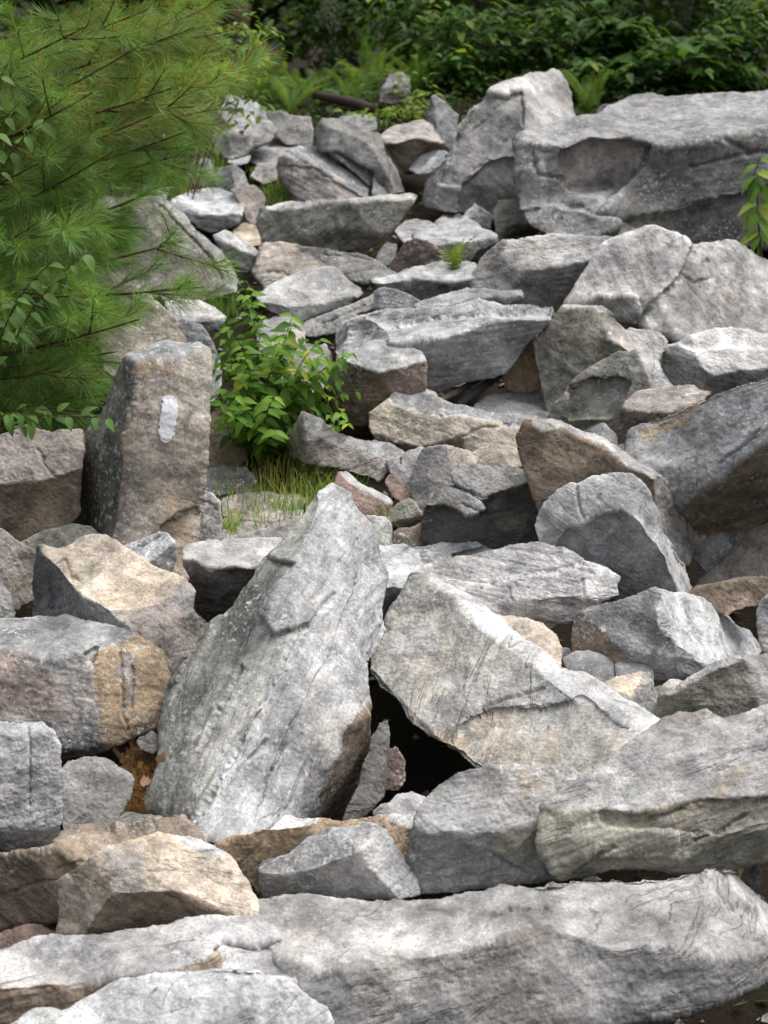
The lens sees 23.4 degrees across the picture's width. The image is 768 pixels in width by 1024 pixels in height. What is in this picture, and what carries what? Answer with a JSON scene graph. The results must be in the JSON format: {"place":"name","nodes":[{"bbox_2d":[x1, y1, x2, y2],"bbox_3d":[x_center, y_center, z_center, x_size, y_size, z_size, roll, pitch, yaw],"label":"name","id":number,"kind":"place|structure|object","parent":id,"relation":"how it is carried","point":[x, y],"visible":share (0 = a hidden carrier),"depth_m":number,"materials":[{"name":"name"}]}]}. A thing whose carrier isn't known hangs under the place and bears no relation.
{"place":"outdoors","nodes":[
{"label":"outdoors","id":0,"kind":"place"},
{"bbox_2d":[124,531,176,571],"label":"stone","id":1,"kind":"object","parent":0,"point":[158,549],"visible":0.67,"depth_m":5.63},
{"bbox_2d":[0,0,767,1023],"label":"ground","id":2,"kind":"structure","parent":0,"point":[430,766],"depth_m":6.86,"materials":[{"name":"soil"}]},
{"bbox_2d":[0,579,15,617],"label":"stone","id":3,"kind":"object","parent":2,"relation":"on","point":[7,609],"visible":0.79,"depth_m":5.61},
{"bbox_2d":[0,528,35,610],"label":"boulder","id":4,"kind":"object","parent":3,"relation":"on","point":[17,558],"visible":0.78,"depth_m":5.67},
{"bbox_2d":[0,61,55,187],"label":"broadleaf sapling","id":5,"kind":"object","parent":2,"relation":"on","point":[21,109],"visible":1,"depth_m":5.52,"materials":[{"name":"green plant"}]},
{"bbox_2d":[0,721,63,851],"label":"boulder","id":6,"kind":"object","parent":2,"relation":"on","point":[31,791],"visible":0.91,"depth_m":4.51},
{"bbox_2d":[0,425,85,541],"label":"boulder","id":7,"kind":"object","parent":2,"relation":"on","point":[40,480],"visible":0.89,"depth_m":6.00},
{"bbox_2d":[0,252,113,440],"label":"broadleaf sapling","id":8,"kind":"object","parent":2,"relation":"on","point":[19,317],"visible":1,"depth_m":5.67,"materials":[{"name":"green plant"}]},
{"bbox_2d":[22,523,99,550],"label":"stone slab","id":9,"kind":"structure","parent":2,"relation":"on","point":[63,536],"depth_m":5.96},
{"bbox_2d":[0,614,170,759],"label":"boulder","id":10,"kind":"object","parent":2,"relation":"on","point":[81,687],"visible":0.88,"depth_m":4.95,"materials":[{"name":"stone"}]},
{"bbox_2d":[32,534,207,676],"bbox_3d":[-0.800,0.283,5.469,0.617,0.437,0.318,0,0,45],"label":"boulder","id":11,"kind":"object","parent":10,"relation":"on","point":[104,578],"visible":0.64,"depth_m":5.33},
{"bbox_2d":[62,756,134,829],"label":"boulder","id":12,"kind":"object","parent":2,"relation":"on","point":[96,789],"visible":0.79,"depth_m":4.66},
{"bbox_2d":[0,814,207,930],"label":"boulder","id":13,"kind":"object","parent":2,"relation":"on","point":[30,877],"visible":0.52,"depth_m":4.27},
{"bbox_2d":[0,0,283,433],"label":"pine tree","id":14,"kind":"object","parent":2,"relation":"on","point":[45,183],"visible":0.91,"depth_m":6.67,"materials":[{"name":"green plant"}]},
{"bbox_2d":[73,340,212,581],"bbox_3d":[-0.844,-0.167,6.143,0.301,0.782,0.767,0,0,-30],"label":"boulder","id":15,"kind":"object","parent":2,"relation":"on","point":[145,467],"visible":0.84,"depth_m":5.86,"materials":[{"name":"grey stone"}]},
{"bbox_2d":[0,914,303,1023],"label":"stone slab","id":16,"kind":"structure","parent":2,"relation":"on","point":[60,971],"depth_m":3.97,"materials":[{"name":"stone"}]},
{"bbox_2d":[55,831,258,934],"bbox_3d":[-0.499,0.849,4.217,0.497,0.248,0.255,0,0,11],"label":"boulder","id":17,"kind":"object","parent":16,"relation":"on","point":[156,878],"visible":0.83,"depth_m":4.13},
{"bbox_2d":[86,268,221,405],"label":"stone slab","id":18,"kind":"structure","parent":2,"relation":"on","point":[172,327],"depth_m":7.22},
{"bbox_2d":[84,195,238,301],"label":"boulder","id":19,"kind":"object","parent":2,"relation":"on","point":[203,246],"visible":0.45,"depth_m":8.25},
{"bbox_2d":[0,0,343,82],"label":"forest tree","id":20,"kind":"object","parent":2,"relation":"on","point":[270,3],"visible":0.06,"depth_m":24.48,"materials":[{"name":"green plant"}]},
{"bbox_2d":[11,967,335,1023],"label":"boulder","id":21,"kind":"object","parent":2,"relation":"on","point":[248,995],"visible":1,"depth_m":3.75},
{"bbox_2d":[164,298,225,331],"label":"stone","id":22,"kind":"object","parent":2,"relation":"on","point":[210,319],"visible":0.66,"depth_m":7.75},
{"bbox_2d":[170,187,244,232],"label":"boulder","id":23,"kind":"object","parent":2,"relation":"on","point":[221,210],"visible":0.91,"depth_m":9.11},
{"bbox_2d":[199,491,222,540],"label":"stone","id":24,"kind":"object","parent":2,"relation":"on","point":[211,522],"visible":0.53,"depth_m":6.02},
{"bbox_2d":[208,410,246,466],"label":"stone","id":25,"kind":"object","parent":2,"relation":"on","point":[223,455],"visible":0.4,"depth_m":6.58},
{"bbox_2d":[182,537,281,622],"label":"stone slab","id":26,"kind":"structure","parent":2,"relation":"on","point":[221,573],"depth_m":5.49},
{"bbox_2d":[213,230,257,273],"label":"stone","id":27,"kind":"object","parent":2,"relation":"on","point":[228,241],"visible":0.75,"depth_m":8.40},
{"bbox_2d":[222,0,253,91],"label":"forest tree","id":28,"kind":"object","parent":2,"relation":"on","point":[230,21],"visible":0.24,"depth_m":14.55,"materials":[{"name":"brown plant"}]},
{"bbox_2d":[228,154,250,165],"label":"stone","id":29,"kind":"object","parent":2,"relation":"on","point":[245,159],"visible":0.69,"depth_m":10.05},
{"bbox_2d":[200,110,277,159],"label":"boulder","id":30,"kind":"object","parent":29,"relation":"on","point":[259,135],"visible":0.69,"depth_m":10.14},
{"bbox_2d":[187,3,294,226],"bbox_3d":[-0.734,-1.984,9.268,0.590,1.150,0.627,0,0,0],"label":"leaved sapling","id":31,"kind":"object","parent":2,"relation":"on","point":[254,98],"visible":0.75,"depth_m":9.29,"materials":[{"name":"green plant"}]},
{"bbox_2d":[232,221,261,246],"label":"stone","id":32,"kind":"object","parent":2,"relation":"on","point":[248,233],"visible":0.73,"depth_m":9.02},
{"bbox_2d":[230,185,265,225],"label":"boulder","id":33,"kind":"object","parent":32,"relation":"on","point":[252,198],"visible":0.88,"depth_m":9.21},
{"bbox_2d":[42,0,475,95],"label":"forest tree","id":34,"kind":"object","parent":2,"relation":"on","point":[266,14],"visible":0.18,"depth_m":19.82,"materials":[{"name":"green plant"}]},
{"bbox_2d":[223,522,295,539],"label":"stone slab","id":35,"kind":"structure","parent":2,"relation":"on","point":[281,531],"depth_m":6.04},
{"bbox_2d":[221,514,298,539],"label":"stone slab","id":36,"kind":"structure","parent":35,"relation":"on","point":[240,530],"depth_m":6.15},
{"bbox_2d":[221,491,305,522],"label":"stone slab","id":37,"kind":"structure","parent":36,"relation":"on","point":[272,517],"depth_m":6.28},
{"bbox_2d":[205,464,256,496],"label":"stone slab","id":38,"kind":"structure","parent":37,"relation":"on","point":[220,469],"depth_m":6.42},
{"bbox_2d":[143,483,388,844],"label":"stone slab","id":39,"kind":"structure","parent":2,"relation":"on","point":[264,722],"depth_m":4.83,"materials":[{"name":"stone"}]},
{"bbox_2d":[249,136,295,169],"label":"boulder","id":40,"kind":"object","parent":2,"relation":"on","point":[272,151],"visible":0.56,"depth_m":10.32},
{"bbox_2d":[266,110,313,146],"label":"boulder","id":41,"kind":"object","parent":40,"relation":"on","point":[297,130],"visible":0.86,"depth_m":10.42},
{"bbox_2d":[172,0,375,93],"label":"forest tree","id":42,"kind":"object","parent":2,"relation":"on","point":[353,62],"visible":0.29,"depth_m":17.85,"materials":[{"name":"green plant"}]},
{"bbox_2d":[210,280,360,472],"bbox_3d":[-0.358,-0.493,6.588,0.549,0.706,0.684,0,0,0],"label":"leafy shrub","id":43,"kind":"object","parent":2,"relation":"on","point":[263,415],"visible":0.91,"depth_m":6.50,"materials":[{"name":"green plant"}]},
{"bbox_2d":[157,110,418,546],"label":"grass","id":44,"kind":"structure","parent":2,"relation":"on","point":[277,196],"depth_m":6.43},
{"bbox_2d":[214,813,413,899],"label":"boulder","id":45,"kind":"object","parent":2,"relation":"on","point":[253,851],"visible":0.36,"depth_m":4.34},
{"bbox_2d":[257,821,420,900],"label":"boulder","id":46,"kind":"object","parent":45,"relation":"on","point":[365,861],"visible":0.81,"depth_m":4.27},
{"bbox_2d":[276,145,368,201],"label":"boulder","id":47,"kind":"object","parent":2,"relation":"on","point":[305,173],"visible":0.86,"depth_m":9.42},
{"bbox_2d":[315,118,404,193],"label":"boulder","id":48,"kind":"object","parent":47,"relation":"on","point":[361,146],"visible":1,"depth_m":9.47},
{"bbox_2d":[251,241,396,288],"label":"stone slab","id":49,"kind":"structure","parent":2,"relation":"on","point":[276,261],"depth_m":8.25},
{"bbox_2d":[278,0,395,97],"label":"understory shrub","id":50,"kind":"object","parent":2,"relation":"on","point":[318,19],"visible":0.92,"depth_m":14.56,"materials":[{"name":"green plant"}]},
{"bbox_2d":[256,193,417,252],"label":"stone slab","id":51,"kind":"structure","parent":2,"relation":"on","point":[353,225],"depth_m":8.63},
{"bbox_2d":[303,294,374,337],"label":"stone slab","id":52,"kind":"structure","parent":2,"relation":"on","point":[332,322],"depth_m":7.73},
{"bbox_2d":[256,266,362,321],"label":"boulder","id":53,"kind":"object","parent":52,"relation":"on","point":[306,295],"visible":0.95,"depth_m":7.96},
{"bbox_2d":[373,287,420,309],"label":"stone","id":54,"kind":"object","parent":52,"relation":"on","point":[385,297],"visible":0.79,"depth_m":7.54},
{"bbox_2d":[287,411,404,481],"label":"stone slab","id":55,"kind":"structure","parent":2,"relation":"on","point":[313,440],"depth_m":6.40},
{"bbox_2d":[334,471,392,515],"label":"stone","id":56,"kind":"object","parent":2,"relation":"on","point":[366,500],"visible":0.57,"depth_m":6.23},
{"bbox_2d":[342,720,389,820],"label":"stone slab","id":57,"kind":"structure","parent":2,"relation":"on","point":[368,794],"depth_m":4.77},
{"bbox_2d":[0,0,767,97],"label":"undergrowth","id":58,"kind":"object","parent":2,"relation":"on","point":[302,45],"visible":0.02,"depth_m":17.18,"materials":[{"name":"green plant"}]},
{"bbox_2d":[6,63,767,146],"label":"ground cover","id":59,"kind":"object","parent":2,"relation":"on","point":[278,106],"visible":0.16,"depth_m":11.73,"materials":[{"name":"green plant"}]},
{"bbox_2d":[373,791,425,815],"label":"stone","id":60,"kind":"object","parent":2,"relation":"on","point":[410,802],"visible":0.48,"depth_m":4.70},
{"bbox_2d":[350,0,475,88],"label":"understory shrub","id":61,"kind":"object","parent":2,"relation":"on","point":[400,23],"visible":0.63,"depth_m":12.43,"materials":[{"name":"green plant"}]},
{"bbox_2d":[381,119,444,173],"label":"boulder","id":62,"kind":"object","parent":2,"relation":"on","point":[407,145],"visible":0.91,"depth_m":9.82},
{"bbox_2d":[389,238,440,272],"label":"stone","id":63,"kind":"object","parent":2,"relation":"on","point":[415,252],"visible":0.77,"depth_m":8.47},
{"bbox_2d":[370,260,476,300],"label":"stone slab","id":64,"kind":"structure","parent":2,"relation":"on","point":[430,280],"depth_m":7.93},
{"bbox_2d":[426,95,458,150],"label":"boulder","id":65,"kind":"object","parent":2,"relation":"on","point":[442,117],"visible":0.84,"depth_m":10.41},
{"bbox_2d":[409,444,478,512],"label":"boulder","id":66,"kind":"object","parent":2,"relation":"on","point":[435,465],"visible":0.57,"depth_m":6.28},
{"bbox_2d":[335,298,554,393],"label":"stone slab","id":67,"kind":"structure","parent":2,"relation":"on","point":[470,341],"depth_m":7.03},
{"bbox_2d":[410,287,523,307],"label":"stone slab","id":68,"kind":"structure","parent":67,"relation":"on","point":[504,297],"depth_m":7.46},
{"bbox_2d":[414,541,492,564],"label":"stone slab","id":69,"kind":"structure","parent":2,"relation":"on","point":[436,552],"depth_m":5.91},
{"bbox_2d":[421,462,538,549],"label":"boulder","id":70,"kind":"object","parent":69,"relation":"on","point":[493,507],"visible":0.79,"depth_m":5.93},
{"bbox_2d":[411,217,498,261],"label":"boulder","id":71,"kind":"object","parent":2,"relation":"on","point":[452,232],"visible":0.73,"depth_m":8.67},
{"bbox_2d":[404,40,508,95],"bbox_3d":[0.462,-2.857,11.897,0.673,0.373,0.560,0,0,0],"label":"understory shrub","id":72,"kind":"object","parent":2,"relation":"on","point":[467,63],"visible":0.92,"depth_m":11.83,"materials":[{"name":"green plant"}]},
{"bbox_2d":[406,0,564,95],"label":"understory shrub","id":73,"kind":"object","parent":2,"relation":"on","point":[491,24],"visible":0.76,"depth_m":12.00,"materials":[{"name":"green plant"}]},
{"bbox_2d":[472,444,521,467],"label":"stone","id":74,"kind":"object","parent":2,"relation":"on","point":[496,455],"visible":0.66,"depth_m":6.59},
{"bbox_2d":[368,389,523,451],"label":"boulder","id":75,"kind":"object","parent":74,"relation":"on","point":[424,419],"visible":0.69,"depth_m":6.68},
{"bbox_2d":[326,339,427,427],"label":"boulder","id":76,"kind":"object","parent":75,"relation":"on","point":[380,371],"visible":0.87,"depth_m":6.77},
{"bbox_2d":[422,68,575,214],"bbox_3d":[0.671,-1.910,9.469,0.877,0.835,0.644,0,0,-25],"label":"boulder","id":77,"kind":"object","parent":2,"relation":"on","point":[476,166],"visible":0.73,"depth_m":9.35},
{"bbox_2d":[473,390,548,419],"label":"boulder","id":78,"kind":"object","parent":2,"relation":"on","point":[526,405],"visible":0.67,"depth_m":7.04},
{"bbox_2d":[502,335,540,392],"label":"boulder","id":79,"kind":"object","parent":78,"relation":"on","point":[521,375],"visible":0.24,"depth_m":7.16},
{"bbox_2d":[493,199,531,241],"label":"boulder","id":80,"kind":"object","parent":2,"relation":"on","point":[509,219],"visible":0.84,"depth_m":8.91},
{"bbox_2d":[258,869,767,1023],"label":"stone slab","id":81,"kind":"structure","parent":2,"relation":"on","point":[669,950],"depth_m":3.94,"materials":[{"name":"stone"}]},
{"bbox_2d":[406,763,584,893],"bbox_3d":[0.275,0.745,4.407,0.448,0.315,0.286,0,0,0],"label":"boulder","id":82,"kind":"object","parent":81,"relation":"on","point":[475,829],"visible":0.77,"depth_m":4.30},
{"bbox_2d":[535,704,767,880],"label":"boulder","id":83,"kind":"object","parent":81,"relation":"on","point":[679,793],"visible":0.95,"depth_m":4.23,"materials":[{"name":"stone"}]},
{"bbox_2d":[434,0,592,77],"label":"understory shrub","id":84,"kind":"object","parent":2,"relation":"on","point":[499,9],"visible":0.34,"depth_m":15.17,"materials":[{"name":"green plant"}]},
{"bbox_2d":[370,572,659,772],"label":"stone slab","id":85,"kind":"structure","parent":2,"relation":"on","point":[475,682],"depth_m":5.08,"materials":[{"name":"stone"}]},
{"bbox_2d":[379,543,423,619],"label":"stone slab","id":86,"kind":"structure","parent":85,"relation":"on","point":[402,561],"depth_m":5.62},
{"bbox_2d":[562,650,615,681],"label":"stone","id":87,"kind":"object","parent":85,"relation":"on","point":[599,667],"visible":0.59,"depth_m":5.24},
{"bbox_2d":[604,671,657,715],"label":"stone","id":88,"kind":"object","parent":85,"relation":"on","point":[638,688],"visible":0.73,"depth_m":5.08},
{"bbox_2d":[418,541,620,628],"bbox_3d":[0.394,0.218,5.594,0.621,0.260,0.329,0,0,0],"label":"boulder","id":89,"kind":"object","parent":2,"relation":"on","point":[549,586],"visible":0.77,"depth_m":5.49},
{"bbox_2d":[496,614,562,664],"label":"stone","id":90,"kind":"object","parent":2,"relation":"on","point":[542,636],"visible":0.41,"depth_m":5.37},
{"bbox_2d":[468,233,613,311],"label":"boulder","id":91,"kind":"object","parent":2,"relation":"on","point":[546,270],"visible":0.62,"depth_m":7.85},
{"bbox_2d":[499,0,631,74],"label":"understory shrub","id":92,"kind":"object","parent":2,"relation":"on","point":[563,18],"visible":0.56,"depth_m":12.06,"materials":[{"name":"green plant"}]},
{"bbox_2d":[372,0,767,90],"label":"forest tree","id":93,"kind":"object","parent":2,"relation":"on","point":[660,5],"visible":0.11,"depth_m":19.46,"materials":[{"name":"green plant"}]},
{"bbox_2d":[558,61,612,113],"bbox_3d":[1.239,-2.588,11.361,0.368,0.318,0.480,0,0,0],"label":"fern","id":94,"kind":"object","parent":2,"relation":"on","point":[589,95],"visible":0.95,"depth_m":11.33,"materials":[{"name":"green plant"}]},
{"bbox_2d":[550,50,637,101],"bbox_3d":[1.314,-2.737,11.655,0.592,0.328,0.530,0,0,0],"label":"understory shrub","id":95,"kind":"object","parent":2,"relation":"on","point":[591,65],"visible":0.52,"depth_m":11.58,"materials":[{"name":"green plant"}]},
{"bbox_2d":[548,342,673,437],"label":"boulder","id":96,"kind":"object","parent":2,"relation":"on","point":[602,390],"visible":0.7,"depth_m":6.80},
{"bbox_2d":[533,304,667,412],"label":"boulder","id":97,"kind":"object","parent":96,"relation":"on","point":[571,342],"visible":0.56,"depth_m":6.97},
{"bbox_2d":[534,472,692,603],"bbox_3d":[0.718,0.092,5.733,0.471,0.428,0.381,0,0,24],"label":"boulder","id":98,"kind":"object","parent":2,"relation":"on","point":[611,521],"visible":0.69,"depth_m":5.61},
{"bbox_2d":[515,419,694,567],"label":"stone slab","id":99,"kind":"structure","parent":98,"relation":"on","point":[554,455],"depth_m":5.70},
{"bbox_2d":[561,0,670,95],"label":"sapling","id":100,"kind":"object","parent":2,"relation":"on","point":[629,34],"visible":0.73,"depth_m":11.79,"materials":[{"name":"green plant"}]},
{"bbox_2d":[512,90,767,251],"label":"boulder","id":101,"kind":"object","parent":2,"relation":"on","point":[680,164],"visible":0.9,"depth_m":8.82,"materials":[{"name":"stone"}]},
{"bbox_2d":[577,0,731,94],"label":"understory shrub","id":102,"kind":"object","parent":2,"relation":"on","point":[693,21],"visible":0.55,"depth_m":14.91,"materials":[{"name":"green plant"}]},
{"bbox_2d":[605,56,716,96],"bbox_3d":[1.700,-2.668,11.551,0.679,0.304,0.508,0,0,-26],"label":"understory shrub","id":103,"kind":"object","parent":2,"relation":"on","point":[631,79],"visible":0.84,"depth_m":11.53,"materials":[{"name":"green plant"}]},
{"bbox_2d":[617,384,711,444],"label":"boulder","id":104,"kind":"object","parent":2,"relation":"on","point":[647,405],"visible":0.66,"depth_m":6.60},
{"bbox_2d":[563,225,767,342],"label":"boulder","id":105,"kind":"object","parent":2,"relation":"on","point":[673,286],"visible":0.86,"depth_m":7.70,"materials":[{"name":"stone"}]},
{"bbox_2d":[571,587,761,680],"bbox_3d":[0.938,0.354,5.517,0.867,0.283,0.300,0,0,-40],"label":"boulder","id":106,"kind":"object","parent":2,"relation":"on","point":[664,635],"visible":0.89,"depth_m":5.28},
{"bbox_2d":[688,575,767,614],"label":"stone slab","id":107,"kind":"structure","parent":106,"relation":"on","point":[728,597],"depth_m":5.63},
{"bbox_2d":[620,25,765,95],"bbox_3d":[1.929,-2.753,11.595,0.860,0.495,0.667,0,0,-37],"label":"sapling","id":108,"kind":"object","parent":2,"relation":"on","point":[711,66],"visible":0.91,"depth_m":11.49,"materials":[{"name":"green plant"}]},
{"bbox_2d":[656,653,767,718],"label":"boulder","id":109,"kind":"object","parent":2,"relation":"on","point":[731,686],"visible":0.73,"depth_m":4.99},
{"bbox_2d":[661,326,767,396],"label":"boulder","id":110,"kind":"object","parent":2,"relation":"on","point":[715,360],"visible":0.88,"depth_m":7.15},
{"bbox_2d":[691,0,767,79],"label":"understory shrub","id":111,"kind":"object","parent":2,"relation":"on","point":[743,27],"visible":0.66,"depth_m":11.90,"materials":[{"name":"green plant"}]},
{"bbox_2d":[695,523,767,586],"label":"boulder","id":112,"kind":"object","parent":2,"relation":"on","point":[748,556],"visible":0.54,"depth_m":6.06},
{"bbox_2d":[624,378,767,572],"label":"boulder","id":113,"kind":"object","parent":112,"relation":"on","point":[707,459],"visible":0.87,"depth_m":5.85,"materials":[{"name":"stone"}]},
{"bbox_2d":[695,72,767,92],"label":"understory shrub","id":114,"kind":"object","parent":2,"relation":"on","point":[752,84],"visible":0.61,"depth_m":11.78,"materials":[{"name":"green plant"}]},
{"bbox_2d":[737,156,767,257],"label":"sapling","id":115,"kind":"object","parent":2,"relation":"on","point":[752,218],"visible":0.94,"depth_m":8.33,"materials":[{"name":"green plant"}]},
{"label":"litter mound","id":116,"kind":"structure","parent":0,"visible":0},
{"bbox_2d":[112,739,157,813],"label":"fallen needles","id":117,"kind":"object","parent":116,"relation":"on","point":[136,762],"visible":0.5,"depth_m":4.87,"materials":[{"name":"brown plant"}]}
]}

